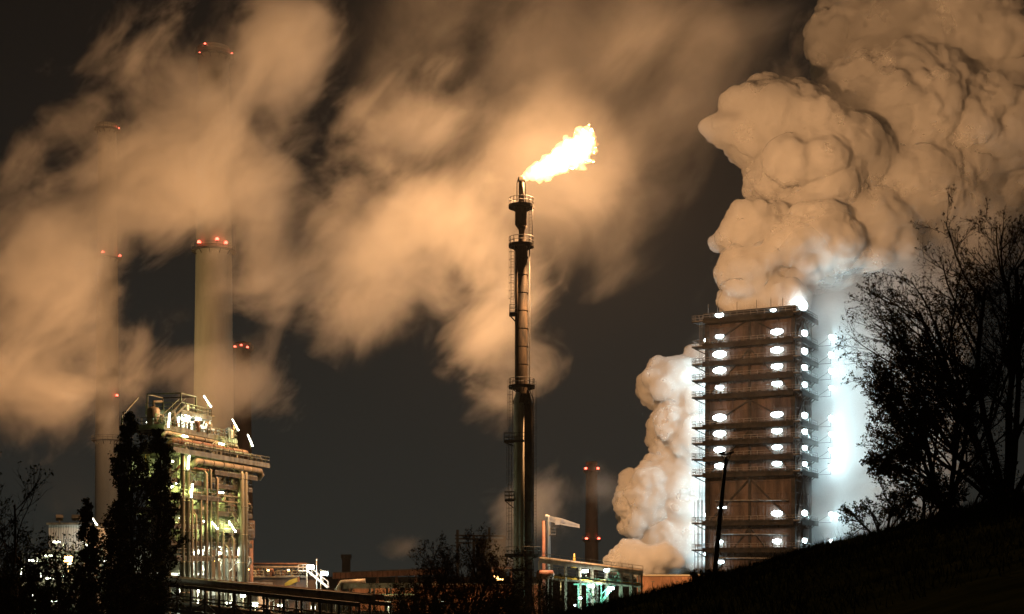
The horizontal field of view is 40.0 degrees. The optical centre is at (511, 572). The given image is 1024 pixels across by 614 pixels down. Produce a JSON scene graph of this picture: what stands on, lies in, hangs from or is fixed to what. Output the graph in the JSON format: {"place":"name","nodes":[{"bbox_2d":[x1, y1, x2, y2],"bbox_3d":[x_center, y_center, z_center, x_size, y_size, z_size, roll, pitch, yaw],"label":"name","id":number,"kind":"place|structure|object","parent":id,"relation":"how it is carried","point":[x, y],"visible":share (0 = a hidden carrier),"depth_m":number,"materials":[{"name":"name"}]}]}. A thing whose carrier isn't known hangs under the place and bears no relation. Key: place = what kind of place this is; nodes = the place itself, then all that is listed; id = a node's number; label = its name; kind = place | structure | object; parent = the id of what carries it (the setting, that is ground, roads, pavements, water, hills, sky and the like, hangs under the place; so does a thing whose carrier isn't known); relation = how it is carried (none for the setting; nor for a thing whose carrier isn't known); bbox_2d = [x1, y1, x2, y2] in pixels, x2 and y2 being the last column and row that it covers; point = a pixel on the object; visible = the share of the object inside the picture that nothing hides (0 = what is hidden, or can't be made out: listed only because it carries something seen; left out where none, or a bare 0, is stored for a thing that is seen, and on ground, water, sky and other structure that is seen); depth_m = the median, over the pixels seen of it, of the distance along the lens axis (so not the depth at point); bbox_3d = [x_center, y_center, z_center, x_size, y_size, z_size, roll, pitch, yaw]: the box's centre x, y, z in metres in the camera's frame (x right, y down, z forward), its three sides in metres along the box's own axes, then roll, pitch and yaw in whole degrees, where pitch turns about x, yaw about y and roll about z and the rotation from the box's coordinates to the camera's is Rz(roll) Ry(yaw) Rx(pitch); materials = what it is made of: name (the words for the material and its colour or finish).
{"place":"outdoors","nodes":[
{"label":"outdoors","id":0,"kind":"place"},
{"bbox_2d":[21,517,111,613],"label":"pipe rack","id":1,"kind":"object","parent":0,"point":[67,554],"visible":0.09,"depth_m":221.86,"materials":[{"name":"metal"}]},
{"bbox_2d":[46,514,106,602],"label":"process building","id":2,"kind":"structure","parent":0,"point":[59,528],"depth_m":236.00,"materials":[{"name":"metal"}]},
{"bbox_2d":[125,572,391,613],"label":"pipe bridge","id":3,"kind":"structure","parent":0,"point":[319,596],"depth_m":148.72,"materials":[{"name":"metal"}]},
{"bbox_2d":[285,576,299,610],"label":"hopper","id":4,"kind":"object","parent":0,"point":[292,581],"visible":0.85,"depth_m":204.40,"materials":[{"name":"yellow paint"}]},
{"bbox_2d":[335,579,419,610],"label":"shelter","id":5,"kind":"object","parent":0,"point":[350,584],"visible":0.49,"depth_m":209.72,"materials":[{"name":"metal"}]},
{"bbox_2d":[332,568,446,605],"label":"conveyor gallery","id":6,"kind":"object","parent":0,"point":[373,573],"visible":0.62,"depth_m":418.80,"materials":[{"name":"metal"}]},
{"bbox_2d":[0,0,1023,576],"label":"sky","id":7,"kind":"structure","parent":0,"point":[677,160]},
{"bbox_2d":[2,484,1023,613],"bbox_3d":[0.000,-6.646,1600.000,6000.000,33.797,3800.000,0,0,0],"label":"ground","id":8,"kind":"structure","parent":0,"point":[994,593],"depth_m":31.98,"materials":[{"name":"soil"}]},
{"bbox_2d":[64,556,73,609],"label":"flood mast","id":9,"kind":"object","parent":8,"relation":"on","point":[68,557],"visible":0.38,"depth_m":218.83,"materials":[{"name":"metal"}]},
{"bbox_2d":[7,571,147,613],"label":"shrub","id":10,"kind":"object","parent":8,"relation":"on","point":[113,598],"visible":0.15,"depth_m":96.55,"materials":[{"name":"black plant"}]},
{"bbox_2d":[0,543,163,613],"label":"shrub","id":11,"kind":"object","parent":8,"relation":"on","point":[23,595],"visible":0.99,"depth_m":73.52,"materials":[{"name":"black plant"}]},
{"bbox_2d":[0,563,163,613],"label":"shrub","id":12,"kind":"object","parent":8,"relation":"on","point":[97,606],"visible":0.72,"depth_m":78.50,"materials":[{"name":"black plant"}]},
{"bbox_2d":[72,497,104,613],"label":"tree","id":13,"kind":"object","parent":8,"relation":"on","point":[85,528],"visible":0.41,"depth_m":111.88,"materials":[{"name":"black plant"}]},
{"bbox_2d":[0,451,186,613],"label":"leafy tree","id":14,"kind":"object","parent":8,"relation":"on","point":[92,587],"visible":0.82,"depth_m":81.77,"materials":[{"name":"black plant"}]},
{"bbox_2d":[91,121,121,586],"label":"chimney","id":15,"kind":"object","parent":8,"relation":"on","point":[107,258],"visible":0.87,"depth_m":377.57,"materials":[{"name":"concrete"}]},
{"bbox_2d":[32,565,191,613],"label":"shrub","id":16,"kind":"object","parent":8,"relation":"on","point":[145,604],"visible":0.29,"depth_m":101.30,"materials":[{"name":"black plant"}]},
{"bbox_2d":[102,441,137,613],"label":"poplar","id":17,"kind":"object","parent":8,"relation":"on","point":[119,496],"visible":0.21,"depth_m":113.76,"materials":[{"name":"black plant"}]},
{"bbox_2d":[104,411,172,613],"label":"poplar","id":18,"kind":"object","parent":8,"relation":"on","point":[128,450],"visible":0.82,"depth_m":111.81,"materials":[{"name":"black plant"}]},
{"bbox_2d":[133,427,194,613],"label":"poplar","id":19,"kind":"object","parent":8,"relation":"on","point":[167,511],"visible":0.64,"depth_m":115.69,"materials":[{"name":"black plant"}]},
{"bbox_2d":[113,392,269,613],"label":"process plant","id":20,"kind":"object","parent":8,"relation":"on","point":[204,498],"visible":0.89,"depth_m":200.29,"materials":[{"name":"metal"}]},
{"bbox_2d":[191,42,235,580],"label":"chimney","id":21,"kind":"object","parent":8,"relation":"on","point":[213,251],"visible":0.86,"depth_m":336.41,"materials":[{"name":"concrete"}]},
{"bbox_2d":[171,582,272,613],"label":"shed","id":22,"kind":"structure","parent":8,"relation":"on","point":[257,599],"depth_m":212.00,"materials":[{"name":"metal"}]},
{"bbox_2d":[252,596,256,609],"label":"window","id":23,"kind":"structure","parent":22,"relation":"in","point":[254,598],"depth_m":211.91,"materials":[{"name":"glass"}]},
{"bbox_2d":[233,341,253,580],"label":"chimney","id":24,"kind":"object","parent":8,"relation":"on","point":[242,349],"visible":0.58,"depth_m":398.10,"materials":[{"name":"brick"}]},
{"bbox_2d":[248,521,254,581],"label":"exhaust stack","id":25,"kind":"object","parent":8,"relation":"on","point":[251,565],"visible":0.44,"depth_m":224.69,"materials":[{"name":"metal"}]},
{"bbox_2d":[248,563,328,610],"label":"coke plant","id":26,"kind":"object","parent":8,"relation":"on","point":[269,574],"visible":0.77,"depth_m":240.00,"materials":[{"name":"metal"}]},
{"bbox_2d":[306,563,313,609],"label":"pole lamp","id":27,"kind":"object","parent":8,"relation":"on","point":[309,566],"visible":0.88,"depth_m":236.84,"materials":[{"name":"metal"}]},
{"bbox_2d":[316,559,316,588],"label":"mast","id":28,"kind":"object","parent":8,"relation":"on","point":[316,573],"visible":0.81,"depth_m":237.92,"materials":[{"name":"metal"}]},
{"bbox_2d":[320,569,327,588],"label":"pole lamp","id":29,"kind":"object","parent":8,"relation":"on","point":[322,572],"visible":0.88,"depth_m":236.70,"materials":[{"name":"metal"}]},
{"bbox_2d":[262,594,416,613],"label":"pipe rack","id":30,"kind":"object","parent":8,"relation":"on","point":[342,612],"visible":0.1,"depth_m":190.09,"materials":[{"name":"metal"}]},
{"bbox_2d":[341,554,351,591],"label":"chimney","id":31,"kind":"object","parent":8,"relation":"on","point":[345,558],"depth_m":698.00,"materials":[{"name":"brick"}]},
{"bbox_2d":[330,576,409,613],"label":"shrub","id":32,"kind":"object","parent":8,"relation":"on","point":[394,594],"visible":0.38,"depth_m":149.35,"materials":[{"name":"black plant"}]},
{"bbox_2d":[362,580,439,613],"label":"shrub","id":33,"kind":"object","parent":8,"relation":"on","point":[396,595],"visible":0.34,"depth_m":149.20,"materials":[{"name":"black plant"}]},
{"bbox_2d":[384,573,469,613],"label":"shrub","id":34,"kind":"object","parent":8,"relation":"on","point":[406,605],"visible":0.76,"depth_m":117.58,"materials":[{"name":"black plant"}]},
{"bbox_2d":[349,584,541,613],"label":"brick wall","id":35,"kind":"structure","parent":8,"relation":"on","point":[364,591],"depth_m":330.00,"materials":[{"name":"brick"}]},
{"bbox_2d":[390,522,537,613],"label":"bare tree","id":36,"kind":"object","parent":8,"relation":"on","point":[506,599],"visible":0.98,"depth_m":117.52,"materials":[{"name":"black plant"}]},
{"bbox_2d":[455,527,505,583],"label":"gantry frame","id":37,"kind":"object","parent":8,"relation":"on","point":[501,543],"visible":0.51,"depth_m":379.80,"materials":[{"name":"black metal"}]},
{"bbox_2d":[470,580,552,613],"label":"shrub","id":38,"kind":"object","parent":8,"relation":"on","point":[529,596],"visible":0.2,"depth_m":130.70,"materials":[{"name":"black plant"}]},
{"bbox_2d":[504,176,540,613],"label":"flare stack","id":39,"kind":"object","parent":8,"relation":"on","point":[524,457],"visible":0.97,"depth_m":199.25,"materials":[{"name":"grey metal"}]},
{"bbox_2d":[483,565,578,613],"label":"shrub","id":40,"kind":"object","parent":8,"relation":"on","point":[538,592],"visible":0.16,"depth_m":133.87,"materials":[{"name":"black plant"}]},
{"bbox_2d":[536,570,553,608],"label":"drum tank","id":41,"kind":"object","parent":8,"relation":"on","point":[543,575],"visible":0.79,"depth_m":199.52,"materials":[{"name":"orange metal"}]},
{"bbox_2d":[542,515,579,610],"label":"boom crane","id":42,"kind":"object","parent":8,"relation":"on","point":[559,521],"visible":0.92,"depth_m":214.70,"materials":[{"name":"red paint"}]},
{"bbox_2d":[525,567,596,613],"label":"shrub","id":43,"kind":"object","parent":8,"relation":"on","point":[553,595],"visible":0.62,"depth_m":129.34,"materials":[{"name":"black plant"}]},
{"bbox_2d":[533,580,611,613],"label":"shrub","id":44,"kind":"object","parent":8,"relation":"on","point":[563,600],"visible":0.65,"depth_m":117.22,"materials":[{"name":"black plant"}]},
{"bbox_2d":[525,573,640,613],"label":"shrub","id":45,"kind":"object","parent":8,"relation":"on","point":[588,600],"visible":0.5,"depth_m":122.25,"materials":[{"name":"black plant"}]},
{"bbox_2d":[538,553,642,609],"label":"pipe rack","id":46,"kind":"object","parent":8,"relation":"on","point":[607,568],"visible":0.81,"depth_m":202.92,"materials":[{"name":"grey metal"}]},
{"bbox_2d":[582,461,600,597],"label":"chimney","id":47,"kind":"object","parent":8,"relation":"on","point":[591,539],"visible":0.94,"depth_m":478.22,"materials":[{"name":"brick"}]},
{"bbox_2d":[690,568,718,579],"bbox_3d":[7.381,0.154,53.984,1.171,0.696,0.900,0,0,0],"label":"shrub","id":48,"kind":"object","parent":8,"relation":"on","point":[709,571],"visible":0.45,"depth_m":53.92,"materials":[{"name":"black plant"}]},
{"bbox_2d":[713,451,733,571],"bbox_3d":[9.255,-2.266,61.977,1.008,6.181,0.295,0,0,0],"label":"light mast","id":49,"kind":"object","parent":8,"relation":"on","point":[718,534],"visible":0.91,"depth_m":61.92,"materials":[{"name":"metal"}]},
{"bbox_2d":[692,297,833,573],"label":"quench tower","id":50,"kind":"structure","parent":8,"relation":"on","point":[758,380],"depth_m":304.08,"materials":[{"name":"brown wood"}]},
{"bbox_2d":[837,491,920,537],"bbox_3d":[14.532,-2.323,55.622,3.532,1.883,1.887,0,0,0],"label":"shrub","id":51,"kind":"object","parent":8,"relation":"on","point":[891,512],"visible":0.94,"depth_m":55.49,"materials":[{"name":"black plant"}]},
{"bbox_2d":[874,472,970,519],"bbox_3d":[16.154,-2.931,55.464,3.654,2.351,2.633,0,0,33],"label":"shrub","id":52,"kind":"object","parent":8,"relation":"on","point":[949,499],"visible":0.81,"depth_m":54.88,"materials":[{"name":"black plant"}]},
{"bbox_2d":[829,184,1023,499],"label":"bare tree","id":53,"kind":"object","parent":8,"relation":"on","point":[1010,356],"visible":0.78,"depth_m":57.81,"materials":[{"name":"black plant"}]},
{"bbox_2d":[856,324,1023,514],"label":"leafy tree","id":54,"kind":"object","parent":8,"relation":"on","point":[888,465],"visible":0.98,"depth_m":55.32,"materials":[{"name":"black plant"}]},
{"bbox_2d":[917,454,1021,510],"bbox_3d":[17.942,-3.516,55.788,3.820,2.394,3.305,0,0,-39],"label":"shrub","id":55,"kind":"object","parent":8,"relation":"on","point":[983,475],"visible":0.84,"depth_m":55.25,"materials":[{"name":"black plant"}]},
{"bbox_2d":[636,574,699,591],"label":"brick wall","id":56,"kind":"structure","parent":0,"point":[654,580],"depth_m":280.00,"materials":[{"name":"brick"}]}
]}

